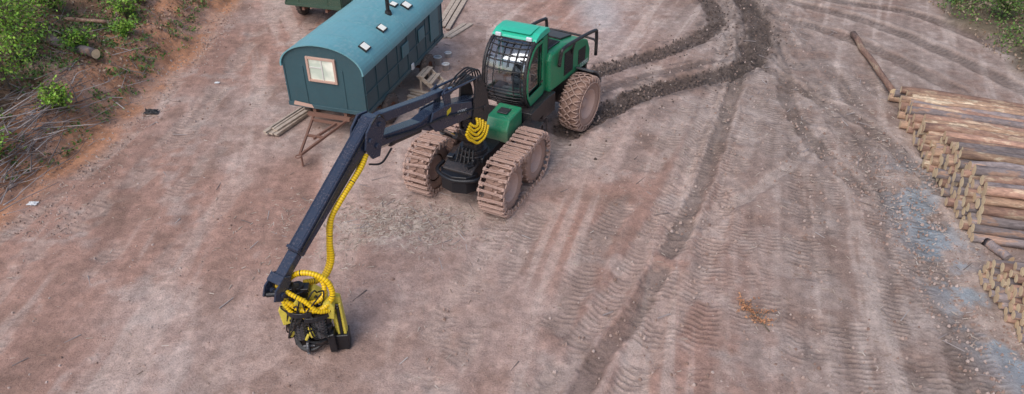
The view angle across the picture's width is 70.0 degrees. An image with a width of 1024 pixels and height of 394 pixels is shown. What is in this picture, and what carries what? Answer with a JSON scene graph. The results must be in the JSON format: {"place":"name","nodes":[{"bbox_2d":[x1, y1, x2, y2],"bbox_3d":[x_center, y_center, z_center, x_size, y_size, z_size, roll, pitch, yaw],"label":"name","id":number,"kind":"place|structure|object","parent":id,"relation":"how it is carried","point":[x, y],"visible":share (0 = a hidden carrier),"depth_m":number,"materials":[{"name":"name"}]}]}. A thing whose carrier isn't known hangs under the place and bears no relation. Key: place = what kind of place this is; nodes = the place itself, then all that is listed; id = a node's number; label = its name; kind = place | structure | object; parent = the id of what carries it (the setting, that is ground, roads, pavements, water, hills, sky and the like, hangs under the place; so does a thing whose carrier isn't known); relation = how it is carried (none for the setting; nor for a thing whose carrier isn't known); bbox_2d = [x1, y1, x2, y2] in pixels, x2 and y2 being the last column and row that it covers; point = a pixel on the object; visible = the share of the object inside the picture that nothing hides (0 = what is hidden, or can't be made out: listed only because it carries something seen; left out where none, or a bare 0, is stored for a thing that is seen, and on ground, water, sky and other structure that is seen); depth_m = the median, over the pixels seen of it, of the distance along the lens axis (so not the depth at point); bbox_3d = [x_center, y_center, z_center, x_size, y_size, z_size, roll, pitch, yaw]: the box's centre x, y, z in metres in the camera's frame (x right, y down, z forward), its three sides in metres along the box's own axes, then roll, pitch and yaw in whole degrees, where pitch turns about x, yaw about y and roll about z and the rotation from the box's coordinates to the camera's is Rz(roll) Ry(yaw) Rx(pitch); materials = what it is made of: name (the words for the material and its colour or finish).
{"place":"outdoors","nodes":[
{"label":"outdoors","id":0,"kind":"place"},
{"bbox_2d":[0,0,1023,393],"bbox_3d":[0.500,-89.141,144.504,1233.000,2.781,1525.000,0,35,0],"label":"ground","id":1,"kind":"structure","parent":0,"point":[918,44],"depth_m":18.02,"materials":[{"name":"soil"}]},
{"bbox_2d":[0,0,44,90],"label":"sapling","id":2,"kind":"object","parent":1,"relation":"on","point":[2,70],"visible":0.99,"depth_m":21.05,"materials":[{"name":"green plant"}]},
{"bbox_2d":[0,0,51,38],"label":"sapling","id":3,"kind":"object","parent":1,"relation":"on","point":[5,10],"visible":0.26,"depth_m":24.14,"materials":[{"name":"green plant"}]},
{"bbox_2d":[0,0,58,62],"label":"sapling","id":4,"kind":"object","parent":1,"relation":"on","point":[10,18],"visible":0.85,"depth_m":22.54,"materials":[{"name":"green plant"}]},
{"bbox_2d":[25,0,66,10],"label":"sapling","id":5,"kind":"object","parent":1,"relation":"on","point":[55,2],"visible":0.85,"depth_m":25.92,"materials":[{"name":"green plant"}]},
{"bbox_2d":[33,74,72,111],"bbox_3d":[-13.190,-2.884,21.134,1.112,1.084,1.183,0,35,0],"label":"sapling","id":6,"kind":"object","parent":1,"relation":"on","point":[55,96],"visible":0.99,"depth_m":21.06,"materials":[{"name":"green plant"}]},
{"bbox_2d":[46,35,99,58],"bbox_3d":[-14.381,-4.912,24.029,2.271,0.424,0.360,16,74,22],"label":"log","id":7,"kind":"object","parent":1,"relation":"on","point":[91,52],"visible":0.73,"depth_m":23.68,"materials":[{"name":"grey wood"}]},
{"bbox_2d":[57,21,95,48],"bbox_3d":[-14.134,-5.065,23.782,1.085,0.987,1.193,0,35,0],"label":"sapling","id":8,"kind":"object","parent":1,"relation":"on","point":[72,40],"visible":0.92,"depth_m":23.72,"materials":[{"name":"green plant"}]},
{"bbox_2d":[64,17,108,23],"bbox_3d":[-14.697,-6.107,25.256,1.622,0.150,0.162,5,52,7],"label":"log","id":9,"kind":"object","parent":1,"relation":"on","point":[86,20],"visible":0.96,"depth_m":25.20,"materials":[{"name":"red wood"}]},
{"bbox_2d":[0,0,206,213],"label":"brush heap","id":10,"kind":"object","parent":1,"relation":"on","point":[11,184],"visible":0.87,"depth_m":20.50,"materials":[{"name":"wood"}]},
{"bbox_2d":[108,16,137,38],"bbox_3d":[-13.313,-5.805,25.172,1.023,0.808,0.912,-24,42,-30],"label":"sapling","id":11,"kind":"object","parent":1,"relation":"on","point":[123,26],"visible":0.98,"depth_m":25.01,"materials":[{"name":"green plant"}]},
{"bbox_2d":[106,0,143,19],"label":"sapling","id":12,"kind":"object","parent":1,"relation":"on","point":[118,6],"visible":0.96,"depth_m":26.26,"materials":[{"name":"green plant"}]},
{"bbox_2d":[275,115,307,135],"bbox_3d":[-6.507,-2.400,22.479,0.120,0.050,2.200,15,38,20],"label":"plank","id":13,"kind":"object","parent":1,"relation":"on","point":[292,125],"visible":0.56,"depth_m":22.11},
{"bbox_2d":[274,113,307,135],"bbox_3d":[-6.520,-2.412,22.392,0.120,0.050,2.200,15,38,20],"label":"plank","id":14,"kind":"object","parent":13,"relation":"on","point":[276,133],"visible":0.58,"depth_m":22.00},
{"bbox_2d":[274,110,308,130],"bbox_3d":[-6.505,-2.536,22.464,0.120,0.050,2.200,17,38,22],"label":"plank","id":15,"kind":"object","parent":14,"relation":"on","point":[292,119],"visible":0.58,"depth_m":22.12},
{"bbox_2d":[285,0,352,14],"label":"trailer wagon","id":16,"kind":"object","parent":1,"relation":"on","point":[303,7],"visible":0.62,"depth_m":27.94,"materials":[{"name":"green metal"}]},
{"bbox_2d":[279,0,443,165],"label":"trailer wagon","id":17,"kind":"object","parent":1,"relation":"on","point":[354,57],"visible":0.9,"depth_m":21.14,"materials":[{"name":"teal paint"}]},
{"bbox_2d":[262,17,601,353],"bbox_3d":[-1.122,-1.560,17.904,3.138,4.159,12.968,15,38,21],"label":"forestry harvester","id":18,"kind":"object","parent":1,"relation":"on","point":[472,143],"visible":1,"depth_m":18.22,"materials":[{"name":"metal"}]},
{"bbox_2d":[416,66,447,93],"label":"wooden steps","id":19,"kind":"structure","parent":1,"relation":"on","point":[430,80],"depth_m":23.86,"materials":[{"name":"brown wood"}]},
{"bbox_2d":[447,23,472,38],"bbox_3d":[-2.000,-6.449,28.323,0.180,0.050,1.600,18,39,24],"label":"plank","id":20,"kind":"object","parent":1,"relation":"on","point":[458,31],"visible":1,"depth_m":28.26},
{"bbox_2d":[12,3,999,377],"bbox_3d":[0.980,-1.886,21.841,24.195,0.123,21.854,0,35,0],"label":"stick debris","id":21,"kind":"object","parent":1,"relation":"on","point":[566,189],"visible":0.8,"depth_m":18.34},
{"bbox_2d":[0,0,1023,186],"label":"undergrowth","id":22,"kind":"object","parent":1,"relation":"on","point":[112,45],"visible":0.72,"depth_m":24.73,"materials":[{"name":"green plant"}]},
{"bbox_2d":[0,0,1023,393],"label":"soil clods","id":23,"kind":"object","parent":1,"relation":"on","point":[932,258],"visible":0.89,"depth_m":18.57,"materials":[{"name":"soil"}]},
{"bbox_2d":[0,2,1023,393],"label":"wood debris","id":24,"kind":"object","parent":1,"relation":"on","point":[404,226],"visible":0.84,"depth_m":18.19,"materials":[{"name":"wood"}]},
{"bbox_2d":[0,0,1023,171],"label":"forest litter","id":25,"kind":"object","parent":1,"relation":"on","point":[172,23],"visible":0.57,"depth_m":25.25,"materials":[{"name":"plant"}]},
{"bbox_2d":[554,0,791,159],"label":"wet soil clods","id":26,"kind":"object","parent":1,"relation":"on","point":[633,100],"visible":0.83,"depth_m":25.91,"materials":[{"name":"soil"}]},
{"bbox_2d":[736,291,782,331],"bbox_3d":[5.155,2.423,15.608,0.768,0.217,1.105,-25,42,-31],"label":"dead branch","id":27,"kind":"object","parent":1,"relation":"on","point":[760,320],"visible":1,"depth_m":15.58,"materials":[{"name":"wood"}]},
{"bbox_2d":[850,31,895,92],"bbox_3d":[12.680,-4.820,25.846,0.274,0.243,4.975,-7,34,13],"label":"log","id":28,"kind":"object","parent":1,"relation":"on","point":[874,64],"visible":0.94,"depth_m":25.55,"materials":[{"name":"red wood"}]},
{"bbox_2d":[888,93,899,101],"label":"log","id":29,"kind":"object","parent":1,"relation":"on","point":[892,98],"visible":0.17,"depth_m":23.45,"materials":[{"name":"brown wood"}]},
{"bbox_2d":[893,90,905,96],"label":"log","id":30,"kind":"object","parent":29,"relation":"on","point":[897,93],"visible":0.19,"depth_m":23.26,"materials":[{"name":"grey wood"}]},
{"bbox_2d":[900,86,1023,106],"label":"log","id":31,"kind":"object","parent":30,"relation":"on","point":[903,89],"visible":0.69,"depth_m":22.59,"materials":[{"name":"red wood"}]},
{"bbox_2d":[959,219,970,229],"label":"log","id":32,"kind":"object","parent":1,"relation":"on","point":[963,224],"visible":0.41,"depth_m":17.96,"materials":[{"name":"beige wood"}]},
{"bbox_2d":[967,227,973,237],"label":"log","id":33,"kind":"object","parent":1,"relation":"on","point":[969,232],"visible":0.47,"depth_m":17.78,"materials":[{"name":"grey wood"}]},
{"bbox_2d":[968,217,976,225],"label":"log","id":34,"kind":"object","parent":33,"relation":"on","point":[971,220],"visible":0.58,"depth_m":17.71,"materials":[{"name":"grey wood"}]},
{"bbox_2d":[977,214,1023,230],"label":"log","id":35,"kind":"object","parent":34,"relation":"on","point":[1000,222],"visible":1,"depth_m":17.41,"materials":[{"name":"grey wood"}]},
{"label":"log","id":36,"kind":"object","parent":34,"relation":"on","visible":0},
{"bbox_2d":[979,204,1023,220],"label":"log","id":37,"kind":"object","parent":36,"relation":"on","point":[1004,212],"visible":1,"depth_m":17.37,"materials":[{"name":"red wood"}]},
{"bbox_2d":[981,196,1023,209],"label":"log","id":38,"kind":"object","parent":37,"relation":"on","point":[1002,202],"visible":1,"depth_m":17.37,"materials":[{"name":"brown wood"}]},
{"bbox_2d":[983,186,1023,199],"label":"log","id":39,"kind":"object","parent":38,"relation":"on","point":[1013,193],"visible":1,"depth_m":17.33,"materials":[{"name":"red wood"}]},
{"bbox_2d":[971,223,1023,239],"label":"log","id":40,"kind":"object","parent":33,"relation":"on","point":[998,231],"visible":1,"depth_m":17.41,"materials":[{"name":"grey wood"}]},
{"bbox_2d":[979,273,985,279],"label":"log","id":41,"kind":"object","parent":1,"relation":"on","point":[982,275],"visible":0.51,"depth_m":16.43,"materials":[{"name":"brown wood"}]},
{"bbox_2d":[983,265,990,272],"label":"log","id":42,"kind":"object","parent":41,"relation":"on","point":[985,269],"visible":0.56,"depth_m":16.40,"materials":[{"name":"brown wood"}]},
{"bbox_2d":[986,261,991,269],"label":"log","id":43,"kind":"object","parent":42,"relation":"on","point":[988,264],"visible":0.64,"depth_m":16.23,"materials":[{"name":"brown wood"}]},
{"bbox_2d":[992,260,1023,268],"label":"log","id":44,"kind":"object","parent":43,"relation":"on","point":[996,263],"visible":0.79,"depth_m":16.02,"materials":[{"name":"grey wood"}]},
{"bbox_2d":[970,233,1023,248],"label":"log","id":45,"kind":"object","parent":1,"relation":"on","point":[1000,241],"visible":0.92,"depth_m":17.41,"materials":[{"name":"brown wood"}]},
{"bbox_2d":[982,238,1014,260],"bbox_3d":[11.474,1.264,17.233,0.250,0.239,0.757,1,33,-19],"label":"log","id":46,"kind":"object","parent":1,"relation":"on","point":[996,249],"visible":0.94,"depth_m":17.17,"materials":[{"name":"grey wood"}]},
{"bbox_2d":[998,302,1008,308],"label":"log","id":47,"kind":"object","parent":1,"relation":"on","point":[1002,305],"visible":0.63,"depth_m":15.60,"materials":[{"name":"grey wood"}]},
{"bbox_2d":[995,292,1009,302],"bbox_3d":[13.002,2.531,15.116,5.408,0.245,0.217,8,68,12],"label":"log","id":48,"kind":"object","parent":47,"relation":"on","point":[1001,297],"visible":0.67,"depth_m":15.56,"materials":[{"name":"grey wood"}]},
{"bbox_2d":[987,0,1023,20],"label":"sapling","id":49,"kind":"object","parent":1,"relation":"on","point":[1010,6],"visible":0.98,"depth_m":28.12,"materials":[{"name":"green plant"}]},
{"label":"log","id":50,"kind":"object","parent":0,"visible":0},
{"bbox_2d":[945,136,1023,148],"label":"log","id":51,"kind":"object","parent":50,"relation":"on","point":[948,140],"visible":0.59,"depth_m":19.59,"materials":[{"name":"red wood"}]},
{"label":"log","id":52,"kind":"object","parent":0,"visible":0},
{"bbox_2d":[984,182,1023,189],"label":"log","id":53,"kind":"object","parent":52,"relation":"on","point":[994,184],"visible":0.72,"depth_m":17.52,"materials":[{"name":"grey wood"}]},
{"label":"log","id":54,"kind":"object","parent":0,"visible":0},
{"bbox_2d":[961,147,1023,158],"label":"log","id":55,"kind":"object","parent":54,"relation":"on","point":[993,152],"visible":0.49,"depth_m":18.79,"materials":[{"name":"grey wood"}]},
{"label":"log","id":56,"kind":"object","parent":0,"visible":0},
{"bbox_2d":[1000,263,1013,272],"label":"log","id":57,"kind":"object","parent":56,"relation":"on","point":[1006,267],"visible":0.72,"depth_m":15.69,"materials":[{"name":"red wood"}]},
{"bbox_3d":[-6.802,-2.430,22.418,0.120,0.050,2.200,16,38,21],"label":"plank","id":58,"kind":"object","parent":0,"visible":0},
{"bbox_2d":[263,107,301,132],"bbox_3d":[-6.815,-2.479,22.384,0.120,0.050,2.200,16,38,22],"label":"plank","id":59,"kind":"object","parent":58,"relation":"on","point":[268,129],"visible":0.58,"depth_m":22.00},
{"bbox_3d":[-6.666,-2.436,22.426,0.120,0.050,2.200,15,38,20],"label":"plank","id":60,"kind":"object","parent":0,"visible":0},
{"bbox_2d":[272,107,304,128],"bbox_3d":[-6.642,-2.602,22.559,0.120,0.050,2.200,16,38,21],"label":"plank","id":61,"kind":"object","parent":60,"relation":"on","point":[289,117],"visible":0.58,"depth_m":22.27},
{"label":"plank","id":62,"kind":"object","parent":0,"visible":0},
{"bbox_2d":[442,0,460,26],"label":"plank","id":63,"kind":"object","parent":62,"relation":"on","point":[450,13],"visible":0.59,"depth_m":29.59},
{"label":"plank","id":64,"kind":"object","parent":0,"visible":0},
{"bbox_2d":[445,0,466,29],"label":"plank","id":65,"kind":"object","parent":64,"relation":"on","point":[455,15],"visible":1,"depth_m":29.49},
{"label":"log","id":66,"kind":"object","parent":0,"visible":0},
{"bbox_2d":[967,212,976,219],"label":"log","id":67,"kind":"object","parent":66,"relation":"on","point":[971,214],"visible":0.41,"depth_m":17.93,"materials":[{"name":"grey wood"}]},
{"bbox_2d":[961,196,974,206],"bbox_3d":[13.805,0.542,17.559,5.408,0.271,0.322,10,29,13],"label":"log","id":68,"kind":"object","parent":67,"relation":"on","point":[966,200],"visible":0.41,"depth_m":18.04,"materials":[{"name":"brown wood"}]},
{"bbox_2d":[964,187,976,197],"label":"log","id":69,"kind":"object","parent":68,"relation":"on","point":[969,192],"visible":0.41,"depth_m":18.04,"materials":[{"name":"beige wood"}]},
{"bbox_2d":[977,185,983,193],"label":"log","id":70,"kind":"object","parent":69,"relation":"on","point":[980,189],"visible":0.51,"depth_m":17.85,"materials":[{"name":"brown wood"}]},
{"bbox_2d":[980,175,1023,185],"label":"log","id":71,"kind":"object","parent":70,"relation":"on","point":[1002,179],"visible":0.82,"depth_m":17.69,"materials":[{"name":"red wood"}]},
{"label":"log","id":72,"kind":"object","parent":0,"visible":0},
{"bbox_2d":[950,186,958,194],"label":"log","id":73,"kind":"object","parent":72,"relation":"on","point":[952,188],"visible":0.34,"depth_m":18.87,"materials":[{"name":"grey wood"}]},
{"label":"log","id":74,"kind":"object","parent":73,"relation":"on","visible":0},
{"bbox_2d":[959,177,968,186],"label":"log","id":75,"kind":"object","parent":74,"relation":"on","point":[964,181],"visible":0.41,"depth_m":18.41,"materials":[{"name":"grey wood"}]},
{"bbox_2d":[961,169,971,177],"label":"log","id":76,"kind":"object","parent":75,"relation":"on","point":[966,173],"visible":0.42,"depth_m":18.42,"materials":[{"name":"beige wood"}]},
{"bbox_2d":[967,161,1023,170],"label":"log","id":77,"kind":"object","parent":76,"relation":"on","point":[971,164],"visible":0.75,"depth_m":18.23,"materials":[{"name":"grey wood"}]},
{"bbox_2d":[972,165,1023,177],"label":"log","id":78,"kind":"object","parent":76,"relation":"on","point":[979,170],"visible":0.83,"depth_m":18.04,"materials":[{"name":"grey wood"}]},
{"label":"log","id":79,"kind":"object","parent":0,"visible":0},
{"bbox_2d":[934,168,952,178],"bbox_3d":[13.937,-0.174,18.955,5.408,0.333,0.274,10,66,13],"label":"log","id":80,"kind":"object","parent":79,"relation":"on","point":[941,173],"visible":0.3,"depth_m":19.43,"materials":[{"name":"brown wood"}]},
{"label":"log","id":81,"kind":"object","parent":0,"visible":0},
{"bbox_2d":[925,151,931,159],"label":"log","id":82,"kind":"object","parent":81,"relation":"on","point":[928,154],"visible":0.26,"depth_m":20.26,"materials":[{"name":"brown wood"}]},
{"bbox_2d":[932,148,942,156],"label":"log","id":83,"kind":"object","parent":82,"relation":"on","point":[937,152],"visible":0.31,"depth_m":19.97,"materials":[{"name":"brown wood"}]},
{"bbox_2d":[943,146,951,153],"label":"log","id":84,"kind":"object","parent":83,"relation":"on","point":[947,150],"visible":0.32,"depth_m":19.76,"materials":[{"name":"red wood"}]},
{"bbox_2d":[950,141,956,148],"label":"log","id":85,"kind":"object","parent":84,"relation":"on","point":[953,143],"visible":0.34,"depth_m":19.55,"materials":[{"name":"red wood"}]},
{"bbox_2d":[956,142,1023,154],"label":"log","id":86,"kind":"object","parent":85,"relation":"on","point":[959,145],"visible":0.74,"depth_m":18.96,"materials":[{"name":"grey wood"}]},
{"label":"log","id":87,"kind":"object","parent":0,"visible":0},
{"bbox_2d":[920,143,930,151],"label":"log","id":88,"kind":"object","parent":87,"relation":"on","point":[925,147],"visible":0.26,"depth_m":20.58,"materials":[{"name":"red wood"}]},
{"bbox_2d":[923,135,942,143],"bbox_3d":[14.232,-1.198,20.006,5.408,0.272,0.328,10,66,14],"label":"log","id":89,"kind":"object","parent":88,"relation":"on","point":[927,139],"visible":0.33,"depth_m":20.53,"materials":[{"name":"brown wood"}]},
{"bbox_2d":[930,140,938,147],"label":"log","id":90,"kind":"object","parent":88,"relation":"on","point":[933,143],"visible":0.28,"depth_m":20.37,"materials":[{"name":"brown wood"}]},
{"bbox_2d":[939,137,945,144],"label":"log","id":91,"kind":"object","parent":90,"relation":"on","point":[941,141],"visible":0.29,"depth_m":20.14,"materials":[{"name":"brown wood"}]},
{"bbox_2d":[943,131,1023,147],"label":"log","id":92,"kind":"object","parent":91,"relation":"on","point":[982,138],"visible":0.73,"depth_m":19.68,"materials":[{"name":"red wood"}]},
{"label":"log","id":93,"kind":"object","parent":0,"visible":0},
{"bbox_2d":[917,138,922,145],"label":"log","id":94,"kind":"object","parent":93,"relation":"on","point":[920,141],"visible":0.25,"depth_m":20.82,"materials":[{"name":"red wood"}]},
{"bbox_2d":[926,131,943,135],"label":"log","id":95,"kind":"object","parent":94,"relation":"on","point":[934,133],"visible":0.21,"depth_m":20.67,"materials":[{"name":"red wood"}]},
{"bbox_2d":[923,122,1023,142],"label":"log","id":96,"kind":"object","parent":95,"relation":"on","point":[937,127],"visible":0.73,"depth_m":20.43,"materials":[{"name":"red wood"}]},
{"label":"log","id":97,"kind":"object","parent":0,"visible":0},
{"bbox_2d":[912,122,920,129],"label":"log","id":98,"kind":"object","parent":97,"relation":"on","point":[916,125],"visible":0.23,"depth_m":21.54,"materials":[{"name":"red wood"}]},
{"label":"log","id":99,"kind":"object","parent":98,"relation":"on","visible":0},
{"bbox_2d":[923,114,1023,131],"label":"log","id":100,"kind":"object","parent":99,"relation":"on","point":[943,118],"visible":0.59,"depth_m":20.86,"materials":[{"name":"red wood"}]},
{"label":"log","id":101,"kind":"object","parent":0,"visible":0},
{"bbox_2d":[905,106,910,113],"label":"log","id":102,"kind":"object","parent":101,"relation":"on","point":[907,110],"visible":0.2,"depth_m":22.30,"materials":[{"name":"brown wood"}]},
{"bbox_2d":[909,99,1023,119],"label":"log","id":103,"kind":"object","parent":102,"relation":"on","point":[988,112],"visible":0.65,"depth_m":21.77,"materials":[{"name":"brown wood"}]},
{"bbox_2d":[911,102,1023,121],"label":"log","id":104,"kind":"object","parent":102,"relation":"on","point":[958,110],"visible":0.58,"depth_m":21.72,"materials":[{"name":"red wood"}]},
{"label":"log","id":105,"kind":"object","parent":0,"visible":0},
{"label":"log","id":106,"kind":"object","parent":105,"relation":"on","visible":0},
{"bbox_2d":[955,164,961,172],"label":"log","id":107,"kind":"object","parent":106,"relation":"on","point":[957,169],"visible":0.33,"depth_m":19.00,"materials":[{"name":"brown wood"}]},
{"bbox_2d":[957,160,968,168],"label":"log","id":108,"kind":"object","parent":107,"relation":"on","point":[961,164],"visible":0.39,"depth_m":18.80,"materials":[{"name":"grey wood"}]},
{"bbox_2d":[958,150,1023,164],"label":"log","id":109,"kind":"object","parent":108,"relation":"on","point":[974,155],"visible":0.9,"depth_m":18.64,"materials":[{"name":"brown wood"}]},
{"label":"log","id":110,"kind":"object","parent":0,"visible":0},
{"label":"log","id":111,"kind":"object","parent":110,"relation":"on","visible":0},
{"bbox_2d":[922,118,1023,136],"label":"log","id":112,"kind":"object","parent":111,"relation":"on","point":[994,129],"visible":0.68,"depth_m":20.54,"materials":[{"name":"brown wood"}]},
{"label":"log","id":113,"kind":"object","parent":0,"visible":0},
{"bbox_2d":[909,106,1023,128],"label":"log","id":114,"kind":"object","parent":113,"relation":"on","point":[937,112],"visible":0.72,"depth_m":21.49,"materials":[{"name":"brown wood"}]},
{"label":"log","id":115,"kind":"object","parent":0,"visible":0},
{"bbox_2d":[899,95,1023,115],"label":"log","id":116,"kind":"object","parent":115,"relation":"on","point":[903,98],"visible":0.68,"depth_m":22.11,"materials":[{"name":"brown wood"}]},
{"bbox_2d":[912,94,1023,111],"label":"log","id":117,"kind":"object","parent":115,"relation":"on","point":[971,103],"visible":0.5,"depth_m":22.21,"materials":[{"name":"brown wood"}]},
{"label":"log","id":118,"kind":"object","parent":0,"visible":0},
{"bbox_2d":[906,90,1023,109],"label":"log","id":119,"kind":"object","parent":118,"relation":"on","point":[909,93],"visible":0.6,"depth_m":22.46,"materials":[{"name":"brown wood"}]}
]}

